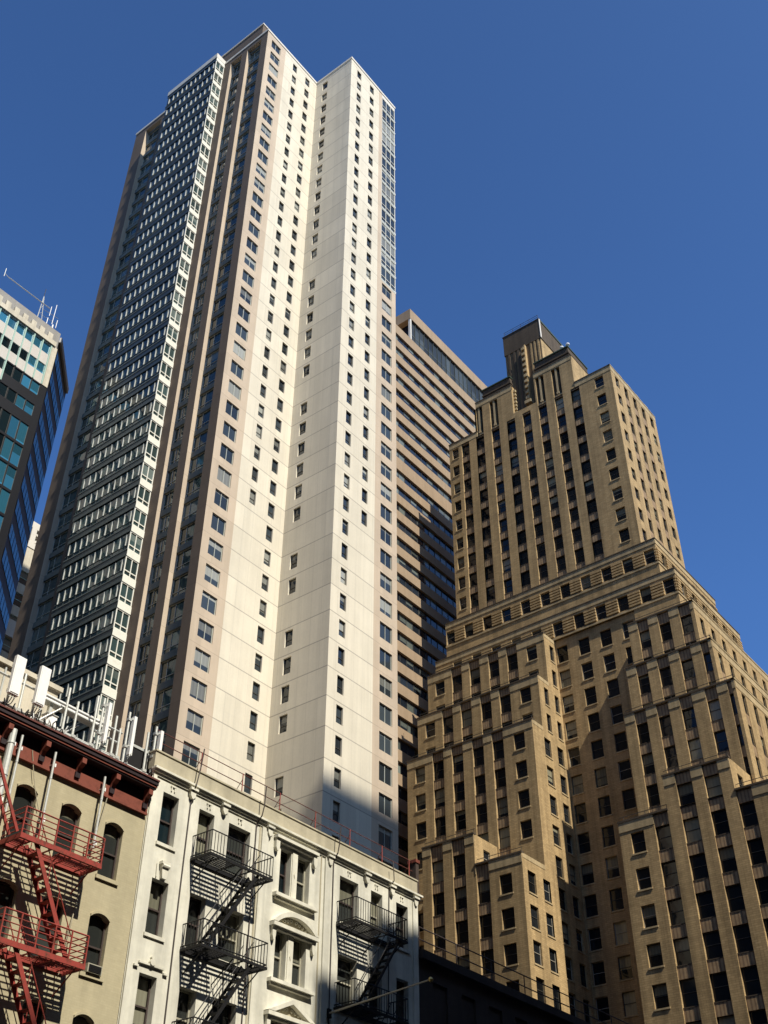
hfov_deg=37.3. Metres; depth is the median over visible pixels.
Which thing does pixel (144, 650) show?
window
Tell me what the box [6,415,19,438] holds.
window
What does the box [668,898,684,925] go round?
window
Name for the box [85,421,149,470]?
window
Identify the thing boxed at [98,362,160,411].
window
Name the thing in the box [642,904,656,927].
window
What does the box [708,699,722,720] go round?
window
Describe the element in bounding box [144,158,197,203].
window
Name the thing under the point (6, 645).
window
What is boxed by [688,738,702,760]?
window
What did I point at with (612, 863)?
window
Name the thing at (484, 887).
window
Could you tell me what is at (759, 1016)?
window
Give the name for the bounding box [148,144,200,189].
window
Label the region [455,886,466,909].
window
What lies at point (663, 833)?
window
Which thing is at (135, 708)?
window
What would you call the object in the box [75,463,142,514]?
window
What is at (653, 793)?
window
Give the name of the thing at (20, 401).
window
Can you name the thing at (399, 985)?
window
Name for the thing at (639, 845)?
window
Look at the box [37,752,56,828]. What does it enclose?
vent pipe
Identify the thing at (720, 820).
window
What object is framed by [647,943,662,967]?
window
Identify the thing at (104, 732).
panel antenna
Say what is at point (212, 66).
window
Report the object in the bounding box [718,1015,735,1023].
window
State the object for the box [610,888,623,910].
window
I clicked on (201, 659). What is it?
window
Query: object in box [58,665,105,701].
window
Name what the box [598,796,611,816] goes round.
window
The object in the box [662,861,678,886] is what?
window
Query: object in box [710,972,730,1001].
window
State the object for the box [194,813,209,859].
window
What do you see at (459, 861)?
window
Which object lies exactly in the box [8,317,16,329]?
window
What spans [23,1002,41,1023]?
window
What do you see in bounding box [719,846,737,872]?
window
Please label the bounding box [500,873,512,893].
window
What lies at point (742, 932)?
window
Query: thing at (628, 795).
window
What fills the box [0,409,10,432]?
window
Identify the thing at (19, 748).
vent pipe
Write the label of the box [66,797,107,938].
cable
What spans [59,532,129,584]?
window
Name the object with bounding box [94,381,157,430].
window
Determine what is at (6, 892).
window
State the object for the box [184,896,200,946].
window
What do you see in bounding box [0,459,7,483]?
window
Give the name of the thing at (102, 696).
window
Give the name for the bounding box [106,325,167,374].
window
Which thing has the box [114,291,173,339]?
window
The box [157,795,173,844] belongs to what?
window
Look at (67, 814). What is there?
window
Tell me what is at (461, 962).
window
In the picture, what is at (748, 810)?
window
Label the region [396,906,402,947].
window
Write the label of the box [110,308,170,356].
window
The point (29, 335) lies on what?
window
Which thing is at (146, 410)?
window
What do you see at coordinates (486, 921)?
window
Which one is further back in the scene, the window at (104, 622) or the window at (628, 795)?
the window at (628, 795)
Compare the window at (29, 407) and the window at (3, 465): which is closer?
the window at (3, 465)
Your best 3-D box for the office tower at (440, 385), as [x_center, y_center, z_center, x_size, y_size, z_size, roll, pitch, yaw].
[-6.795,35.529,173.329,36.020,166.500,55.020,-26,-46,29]
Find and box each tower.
[0,288,68,652]
[0,521,39,658]
[8,23,397,869]
[396,309,486,874]
[406,315,767,1023]
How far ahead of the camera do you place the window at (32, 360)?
149.17 m
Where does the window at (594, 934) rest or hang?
in the brick tower at (588, 795)
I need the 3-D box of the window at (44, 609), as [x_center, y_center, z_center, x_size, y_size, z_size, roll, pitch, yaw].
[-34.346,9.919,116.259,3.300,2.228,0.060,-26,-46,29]
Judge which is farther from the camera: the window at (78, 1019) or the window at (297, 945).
the window at (297, 945)
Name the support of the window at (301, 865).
in the loft building at (291, 914)
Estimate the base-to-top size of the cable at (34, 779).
1.810 m
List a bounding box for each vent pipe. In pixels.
[0,728,17,800]
[3,735,23,811]
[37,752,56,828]
[90,776,105,847]
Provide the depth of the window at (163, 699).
95.56 m
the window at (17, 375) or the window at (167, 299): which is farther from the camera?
the window at (17, 375)
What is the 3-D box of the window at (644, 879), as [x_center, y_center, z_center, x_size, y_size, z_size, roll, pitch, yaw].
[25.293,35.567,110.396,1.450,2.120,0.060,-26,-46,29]
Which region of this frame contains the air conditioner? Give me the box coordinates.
[83,962,102,975]
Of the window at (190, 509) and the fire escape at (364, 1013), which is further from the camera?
the window at (190, 509)
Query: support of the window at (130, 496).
in the apartment tower at (214, 567)
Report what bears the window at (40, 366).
in the glass tower at (34, 388)
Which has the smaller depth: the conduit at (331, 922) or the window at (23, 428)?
the conduit at (331, 922)
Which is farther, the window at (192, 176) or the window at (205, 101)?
the window at (205, 101)
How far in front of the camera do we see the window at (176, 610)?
101.16 m
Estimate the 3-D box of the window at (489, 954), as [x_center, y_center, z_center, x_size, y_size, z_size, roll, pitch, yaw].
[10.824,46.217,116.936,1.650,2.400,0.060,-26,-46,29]
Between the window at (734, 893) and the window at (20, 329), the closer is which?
the window at (734, 893)
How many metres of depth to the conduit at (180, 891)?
39.96 m
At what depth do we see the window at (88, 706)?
98.54 m
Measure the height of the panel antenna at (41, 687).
2.350 m
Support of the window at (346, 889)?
in the loft building at (291, 914)
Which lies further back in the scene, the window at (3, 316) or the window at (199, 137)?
the window at (199, 137)
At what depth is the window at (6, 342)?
146.62 m
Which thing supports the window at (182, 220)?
in the apartment tower at (214, 567)
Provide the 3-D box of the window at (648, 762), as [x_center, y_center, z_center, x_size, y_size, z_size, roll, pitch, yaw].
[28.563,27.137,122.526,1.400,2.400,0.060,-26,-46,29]
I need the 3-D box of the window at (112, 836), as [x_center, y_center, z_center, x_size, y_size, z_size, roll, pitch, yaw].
[-9.346,11.472,38.432,0.070,1.880,0.810,-26,-46,29]
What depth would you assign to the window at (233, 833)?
43.63 m
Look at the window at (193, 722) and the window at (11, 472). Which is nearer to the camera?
the window at (193, 722)
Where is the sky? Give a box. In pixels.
[0,0,767,674]
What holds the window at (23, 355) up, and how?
in the glass tower at (34, 388)
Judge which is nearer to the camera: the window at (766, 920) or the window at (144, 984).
the window at (144, 984)
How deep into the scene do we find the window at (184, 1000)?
38.64 m
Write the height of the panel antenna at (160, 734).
2.350 m
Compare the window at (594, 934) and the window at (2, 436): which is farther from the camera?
the window at (2, 436)
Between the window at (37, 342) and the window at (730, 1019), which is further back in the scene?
the window at (37, 342)
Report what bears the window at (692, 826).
in the brick tower at (588, 795)
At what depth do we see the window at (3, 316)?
148.12 m
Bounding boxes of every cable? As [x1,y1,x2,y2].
[32,750,38,808]
[58,785,105,975]
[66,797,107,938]
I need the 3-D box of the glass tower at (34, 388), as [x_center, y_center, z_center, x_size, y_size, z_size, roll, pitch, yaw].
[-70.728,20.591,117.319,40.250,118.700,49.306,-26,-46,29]
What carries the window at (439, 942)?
in the brick tower at (588, 795)
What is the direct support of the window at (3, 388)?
in the glass tower at (34, 388)
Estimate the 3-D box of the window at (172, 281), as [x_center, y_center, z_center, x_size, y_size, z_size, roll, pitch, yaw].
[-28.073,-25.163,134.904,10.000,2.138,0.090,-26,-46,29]
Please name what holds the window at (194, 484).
in the apartment tower at (214, 567)
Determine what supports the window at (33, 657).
in the apartment tower at (214, 567)
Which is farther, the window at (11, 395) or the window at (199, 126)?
the window at (199, 126)
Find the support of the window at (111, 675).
in the apartment tower at (214, 567)
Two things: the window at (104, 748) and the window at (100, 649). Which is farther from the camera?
the window at (100, 649)
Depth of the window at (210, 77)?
162.87 m
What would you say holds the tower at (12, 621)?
on the ground
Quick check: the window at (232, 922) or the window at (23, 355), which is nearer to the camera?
the window at (232, 922)
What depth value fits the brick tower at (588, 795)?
134.07 m
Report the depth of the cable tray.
40.41 m
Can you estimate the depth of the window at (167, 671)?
97.42 m
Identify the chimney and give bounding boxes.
[407,859,419,893]
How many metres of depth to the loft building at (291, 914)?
42.88 m
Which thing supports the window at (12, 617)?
in the tower at (12, 621)
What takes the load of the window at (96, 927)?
in the tenement
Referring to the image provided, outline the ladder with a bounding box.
[0,757,18,834]
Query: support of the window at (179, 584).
in the apartment tower at (214, 567)
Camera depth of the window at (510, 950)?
115.69 m
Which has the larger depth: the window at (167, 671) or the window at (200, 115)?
the window at (200, 115)
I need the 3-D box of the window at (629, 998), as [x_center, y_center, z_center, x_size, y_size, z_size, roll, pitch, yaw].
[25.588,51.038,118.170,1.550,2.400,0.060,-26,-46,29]
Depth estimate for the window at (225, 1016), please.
39.89 m
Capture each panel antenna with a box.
[0,655,26,705]
[23,665,51,717]
[95,698,112,749]
[121,712,137,762]
[147,726,163,775]
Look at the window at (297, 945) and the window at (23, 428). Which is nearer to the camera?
the window at (297, 945)
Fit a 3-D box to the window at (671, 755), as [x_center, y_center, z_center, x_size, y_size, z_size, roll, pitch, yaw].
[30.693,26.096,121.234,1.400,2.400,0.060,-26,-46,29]
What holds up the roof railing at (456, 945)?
on the building at (453, 993)
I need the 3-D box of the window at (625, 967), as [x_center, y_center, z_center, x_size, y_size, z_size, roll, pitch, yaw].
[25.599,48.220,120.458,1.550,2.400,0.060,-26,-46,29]
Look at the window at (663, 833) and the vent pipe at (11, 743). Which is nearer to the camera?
the vent pipe at (11, 743)
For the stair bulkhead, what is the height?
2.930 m
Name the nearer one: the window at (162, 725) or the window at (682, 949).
the window at (162, 725)
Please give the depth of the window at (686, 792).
112.38 m
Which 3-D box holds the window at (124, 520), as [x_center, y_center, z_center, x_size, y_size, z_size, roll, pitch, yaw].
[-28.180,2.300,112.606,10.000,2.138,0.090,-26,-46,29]
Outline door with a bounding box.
[46,716,55,727]
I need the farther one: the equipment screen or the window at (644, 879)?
the window at (644, 879)
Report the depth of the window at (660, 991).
103.59 m
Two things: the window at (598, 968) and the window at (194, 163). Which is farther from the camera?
the window at (194, 163)
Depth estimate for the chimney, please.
52.22 m
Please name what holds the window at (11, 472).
in the glass tower at (34, 388)
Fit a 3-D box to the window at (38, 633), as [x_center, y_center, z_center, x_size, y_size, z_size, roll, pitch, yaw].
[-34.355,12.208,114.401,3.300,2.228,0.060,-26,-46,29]
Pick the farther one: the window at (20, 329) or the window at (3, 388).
the window at (20, 329)
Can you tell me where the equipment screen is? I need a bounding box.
[124,741,149,769]
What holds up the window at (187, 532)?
in the apartment tower at (214, 567)
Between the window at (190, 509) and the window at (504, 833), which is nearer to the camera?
the window at (190, 509)
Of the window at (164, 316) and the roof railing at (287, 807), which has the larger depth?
the window at (164, 316)
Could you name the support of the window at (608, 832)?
in the brick tower at (588, 795)
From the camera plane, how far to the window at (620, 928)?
122.85 m
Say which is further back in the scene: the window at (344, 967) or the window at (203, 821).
the window at (344, 967)
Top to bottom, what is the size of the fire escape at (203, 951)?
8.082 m
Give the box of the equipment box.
[41,712,58,727]
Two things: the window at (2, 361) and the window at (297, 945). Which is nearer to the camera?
the window at (297, 945)
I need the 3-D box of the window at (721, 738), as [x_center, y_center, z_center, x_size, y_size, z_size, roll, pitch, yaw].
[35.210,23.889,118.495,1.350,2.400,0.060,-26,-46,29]
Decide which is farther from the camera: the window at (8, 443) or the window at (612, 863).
the window at (8, 443)
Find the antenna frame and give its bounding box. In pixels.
[0,671,149,773]
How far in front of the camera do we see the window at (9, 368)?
145.08 m
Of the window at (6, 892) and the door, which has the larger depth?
the door
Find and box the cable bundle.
[3,697,67,733]
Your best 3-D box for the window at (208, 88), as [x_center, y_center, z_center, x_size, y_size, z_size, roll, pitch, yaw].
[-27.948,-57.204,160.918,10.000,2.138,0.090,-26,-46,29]
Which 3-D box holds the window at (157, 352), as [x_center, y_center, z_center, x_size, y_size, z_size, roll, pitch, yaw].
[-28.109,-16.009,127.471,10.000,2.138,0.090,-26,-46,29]
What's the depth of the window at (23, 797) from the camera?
36.46 m
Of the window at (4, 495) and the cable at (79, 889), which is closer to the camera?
the cable at (79, 889)
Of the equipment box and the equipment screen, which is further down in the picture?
the equipment screen
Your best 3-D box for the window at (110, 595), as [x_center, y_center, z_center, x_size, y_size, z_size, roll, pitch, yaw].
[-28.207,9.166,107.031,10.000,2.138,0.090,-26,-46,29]
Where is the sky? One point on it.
(596, 170)
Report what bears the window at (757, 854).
in the brick tower at (588, 795)
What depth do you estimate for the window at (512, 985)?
113.73 m
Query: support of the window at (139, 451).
in the apartment tower at (214, 567)
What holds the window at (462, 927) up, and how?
in the brick tower at (588, 795)
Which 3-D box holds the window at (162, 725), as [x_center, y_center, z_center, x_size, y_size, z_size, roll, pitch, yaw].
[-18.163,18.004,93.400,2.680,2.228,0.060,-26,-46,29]
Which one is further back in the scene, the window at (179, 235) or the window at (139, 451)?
the window at (179, 235)
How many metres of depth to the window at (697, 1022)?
100.56 m
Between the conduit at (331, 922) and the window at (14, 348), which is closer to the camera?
the conduit at (331, 922)
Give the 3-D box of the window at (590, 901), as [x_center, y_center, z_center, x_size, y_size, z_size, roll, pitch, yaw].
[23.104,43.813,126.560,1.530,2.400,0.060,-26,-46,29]
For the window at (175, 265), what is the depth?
136.85 m
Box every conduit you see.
[164,749,204,1023]
[241,786,266,1023]
[328,827,340,1023]
[388,862,394,1012]
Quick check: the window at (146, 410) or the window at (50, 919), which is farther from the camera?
the window at (146, 410)
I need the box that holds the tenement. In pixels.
[0,703,159,1023]
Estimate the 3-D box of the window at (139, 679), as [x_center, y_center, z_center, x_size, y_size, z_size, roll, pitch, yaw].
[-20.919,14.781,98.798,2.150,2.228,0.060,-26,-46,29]
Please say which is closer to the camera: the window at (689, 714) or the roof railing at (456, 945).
the roof railing at (456, 945)
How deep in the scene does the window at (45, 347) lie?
152.30 m
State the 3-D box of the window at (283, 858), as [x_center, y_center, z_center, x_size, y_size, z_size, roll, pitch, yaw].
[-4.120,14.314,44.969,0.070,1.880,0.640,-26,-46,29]
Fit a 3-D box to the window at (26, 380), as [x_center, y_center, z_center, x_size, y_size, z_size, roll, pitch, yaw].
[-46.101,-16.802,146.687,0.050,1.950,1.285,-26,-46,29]
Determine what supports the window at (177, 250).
in the apartment tower at (214, 567)
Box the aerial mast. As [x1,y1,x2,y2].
[4,268,57,327]
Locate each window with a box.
[0,310,7,323]
[0,357,4,368]
[0,382,7,396]
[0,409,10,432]
[0,433,4,450]
[0,437,13,460]
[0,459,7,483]
[0,488,9,513]
[0,515,3,529]
[0,881,13,937]
[1,637,11,652]
[2,336,10,348]
[3,465,16,489]
[4,362,13,375]
[6,388,16,402]
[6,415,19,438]
[6,786,33,836]
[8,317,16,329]
[9,443,22,466]
[9,614,16,621]
[10,342,19,354]
[12,368,22,382]
[13,592,22,607]
[15,394,25,409]
[16,323,24,335]
[16,421,28,444]
[19,348,27,361]
[19,570,27,585]
[21,374,31,388]
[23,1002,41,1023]
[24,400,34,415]
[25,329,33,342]
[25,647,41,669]
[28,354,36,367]
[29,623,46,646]
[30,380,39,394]
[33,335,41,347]
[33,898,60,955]
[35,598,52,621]
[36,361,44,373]
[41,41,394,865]
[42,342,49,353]
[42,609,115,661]
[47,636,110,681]
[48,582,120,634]
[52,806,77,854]
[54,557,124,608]
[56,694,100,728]
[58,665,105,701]
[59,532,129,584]
[65,509,133,559]
[70,485,138,536]
[72,1016,88,1023]
[74,727,88,741]
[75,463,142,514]
[80,441,146,492]
[82,915,105,965]
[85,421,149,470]
[89,400,153,450]
[93,728,109,750]
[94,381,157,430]
[97,693,114,721]
[97,824,119,879]
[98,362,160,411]
[102,344,163,392]
[103,663,119,690]
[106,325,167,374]
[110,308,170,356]
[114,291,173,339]
[118,274,176,322]
[121,258,179,305]
[125,243,182,290]
[128,227,185,275]
[130,701,140,724]
[132,213,187,259]
[133,671,145,694]
[133,975,151,1023]
[135,198,190,245]
[137,642,149,665]
[138,185,192,231]
[141,171,195,217]
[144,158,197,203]
[145,881,163,935]
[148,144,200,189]
[149,718,167,746]
[150,132,202,177]
[153,120,204,164]
[154,686,172,714]
[156,108,206,151]
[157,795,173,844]
[159,95,209,139]
[159,656,176,683]
[161,84,211,128]
[163,627,180,653]
[164,73,213,116]
[166,62,215,105]
[167,599,184,625]
[171,573,187,597]
[175,547,191,571]
[176,989,191,1023]
[179,522,194,545]
[181,741,198,767]
[183,498,197,520]
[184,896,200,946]
[186,474,201,496]
[186,709,202,735]
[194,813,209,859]
[211,1000,231,1023]
[218,909,238,962]
[225,827,245,875]
[273,931,281,978]
[278,851,286,893]
[291,939,301,986]
[296,859,304,901]
[337,957,351,1004]
[339,879,353,923]
[370,970,376,1010]
[371,894,377,935]
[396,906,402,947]
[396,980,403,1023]
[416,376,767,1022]
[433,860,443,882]
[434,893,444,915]
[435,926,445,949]
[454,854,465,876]
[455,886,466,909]
[457,920,468,943]
[458,955,469,968]
[479,880,490,903]
[480,914,492,938]
[482,949,494,974]
[499,827,510,848]
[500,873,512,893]
[503,908,514,928]
[505,943,517,965]
[507,980,519,991]
[578,832,590,853]
[581,863,593,884]
[585,894,597,916]
[588,927,601,950]
[592,961,605,985]
[596,996,609,1021]
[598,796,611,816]
[602,825,615,846]
[606,856,619,878]
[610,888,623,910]
[614,921,627,944]
[618,955,632,979]
[622,788,635,809]
[622,991,637,1016]
[632,831,645,853]
[637,867,651,889]
[642,753,654,774]
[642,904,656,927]
[647,784,659,806]
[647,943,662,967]
[653,983,669,1008]
[656,824,672,849]
[660,715,672,736]
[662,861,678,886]
[665,746,678,767]
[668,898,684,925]
[674,937,691,965]
[678,782,695,805]
[680,978,698,1007]
[683,707,696,728]
[684,817,701,842]
[686,1021,701,1023]
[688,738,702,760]
[690,853,708,879]
[696,891,715,918]
[703,930,722,959]
[705,774,722,797]
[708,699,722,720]
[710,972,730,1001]
[712,809,729,834]
[714,730,728,752]
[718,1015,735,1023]
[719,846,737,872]
[726,884,744,911]
[733,924,753,952]
[740,801,758,826]
[741,965,761,995]
[747,838,766,864]
[749,1009,767,1023]
[755,877,767,904]
[764,919,767,938]
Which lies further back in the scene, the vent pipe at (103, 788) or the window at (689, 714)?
the window at (689, 714)
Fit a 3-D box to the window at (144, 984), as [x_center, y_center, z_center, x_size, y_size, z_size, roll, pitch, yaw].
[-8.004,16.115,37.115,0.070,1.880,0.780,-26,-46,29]
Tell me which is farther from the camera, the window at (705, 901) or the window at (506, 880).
the window at (506, 880)
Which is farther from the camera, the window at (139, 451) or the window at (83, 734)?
the window at (139, 451)
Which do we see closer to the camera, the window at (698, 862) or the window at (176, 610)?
the window at (176, 610)
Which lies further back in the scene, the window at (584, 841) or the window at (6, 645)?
the window at (6, 645)
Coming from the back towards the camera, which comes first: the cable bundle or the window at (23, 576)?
the window at (23, 576)
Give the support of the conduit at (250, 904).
attached to the loft building at (291, 914)
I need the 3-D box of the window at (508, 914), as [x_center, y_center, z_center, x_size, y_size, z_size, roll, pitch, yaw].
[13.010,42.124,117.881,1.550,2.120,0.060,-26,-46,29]
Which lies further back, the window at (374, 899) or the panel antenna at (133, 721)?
the window at (374, 899)
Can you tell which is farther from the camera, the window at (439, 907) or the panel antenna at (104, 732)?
the window at (439, 907)
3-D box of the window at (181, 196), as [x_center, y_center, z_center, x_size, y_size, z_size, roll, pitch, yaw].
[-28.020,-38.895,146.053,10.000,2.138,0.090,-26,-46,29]
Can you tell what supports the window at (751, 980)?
in the brick tower at (588, 795)
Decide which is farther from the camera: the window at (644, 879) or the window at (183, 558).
the window at (644, 879)
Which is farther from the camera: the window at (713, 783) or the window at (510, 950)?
the window at (510, 950)
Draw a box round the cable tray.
[44,693,102,742]
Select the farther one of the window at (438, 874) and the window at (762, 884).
the window at (438, 874)
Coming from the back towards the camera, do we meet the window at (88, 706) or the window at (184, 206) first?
the window at (184, 206)
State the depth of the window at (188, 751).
91.45 m
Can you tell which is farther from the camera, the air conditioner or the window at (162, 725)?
the window at (162, 725)
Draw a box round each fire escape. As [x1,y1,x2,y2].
[0,805,105,1023]
[172,829,273,1023]
[333,896,408,1023]
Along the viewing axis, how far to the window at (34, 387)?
147.63 m
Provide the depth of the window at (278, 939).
43.15 m
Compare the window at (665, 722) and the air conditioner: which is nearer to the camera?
the air conditioner
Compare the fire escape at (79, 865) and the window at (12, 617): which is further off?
the window at (12, 617)
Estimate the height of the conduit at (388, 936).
6.302 m
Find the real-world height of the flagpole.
0.633 m
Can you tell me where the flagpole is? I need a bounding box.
[326,977,432,1018]
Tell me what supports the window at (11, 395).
in the glass tower at (34, 388)
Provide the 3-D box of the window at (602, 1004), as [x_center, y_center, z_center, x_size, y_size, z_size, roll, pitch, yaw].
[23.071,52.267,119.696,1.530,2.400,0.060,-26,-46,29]
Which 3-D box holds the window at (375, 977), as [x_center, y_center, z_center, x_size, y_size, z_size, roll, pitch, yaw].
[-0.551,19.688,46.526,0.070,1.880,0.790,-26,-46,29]
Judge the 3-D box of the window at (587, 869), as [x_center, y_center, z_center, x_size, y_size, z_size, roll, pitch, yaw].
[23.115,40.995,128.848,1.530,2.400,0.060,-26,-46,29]
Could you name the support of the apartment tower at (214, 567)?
on the ground
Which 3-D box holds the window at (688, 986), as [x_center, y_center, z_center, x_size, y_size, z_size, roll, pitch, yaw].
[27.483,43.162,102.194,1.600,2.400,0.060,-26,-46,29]
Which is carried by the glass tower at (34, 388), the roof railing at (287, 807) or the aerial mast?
the aerial mast
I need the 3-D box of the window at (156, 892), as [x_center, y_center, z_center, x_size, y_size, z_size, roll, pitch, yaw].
[-7.994,13.646,39.120,0.070,1.880,0.780,-26,-46,29]
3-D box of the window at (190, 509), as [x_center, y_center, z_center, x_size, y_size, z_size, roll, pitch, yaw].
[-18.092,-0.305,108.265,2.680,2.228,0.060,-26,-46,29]
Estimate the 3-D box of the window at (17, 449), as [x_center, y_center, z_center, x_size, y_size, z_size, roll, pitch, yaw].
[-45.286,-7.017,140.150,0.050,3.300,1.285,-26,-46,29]
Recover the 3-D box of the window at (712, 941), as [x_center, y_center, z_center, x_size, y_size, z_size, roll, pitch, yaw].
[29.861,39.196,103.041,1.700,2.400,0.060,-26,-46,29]
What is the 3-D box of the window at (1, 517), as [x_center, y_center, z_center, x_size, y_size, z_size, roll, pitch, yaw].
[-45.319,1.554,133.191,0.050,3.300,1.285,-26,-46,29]
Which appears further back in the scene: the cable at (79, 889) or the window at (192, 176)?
the window at (192, 176)
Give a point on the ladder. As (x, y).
(11, 810)
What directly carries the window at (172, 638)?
in the apartment tower at (214, 567)
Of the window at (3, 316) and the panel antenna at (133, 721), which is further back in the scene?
the window at (3, 316)
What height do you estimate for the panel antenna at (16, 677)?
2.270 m
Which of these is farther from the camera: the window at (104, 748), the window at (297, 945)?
the window at (104, 748)
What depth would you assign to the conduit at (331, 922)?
45.86 m
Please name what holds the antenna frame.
on the tenement
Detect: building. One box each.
[117,749,422,1023]
[418,949,590,1023]
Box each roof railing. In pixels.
[155,730,411,875]
[418,926,627,1023]
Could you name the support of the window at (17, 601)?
in the tower at (12, 621)
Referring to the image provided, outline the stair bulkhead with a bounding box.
[0,656,63,718]
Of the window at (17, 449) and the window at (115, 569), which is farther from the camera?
the window at (17, 449)
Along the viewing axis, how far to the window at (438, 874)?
126.78 m
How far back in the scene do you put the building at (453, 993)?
51.46 m
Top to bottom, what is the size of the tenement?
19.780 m
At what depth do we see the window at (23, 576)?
173.44 m

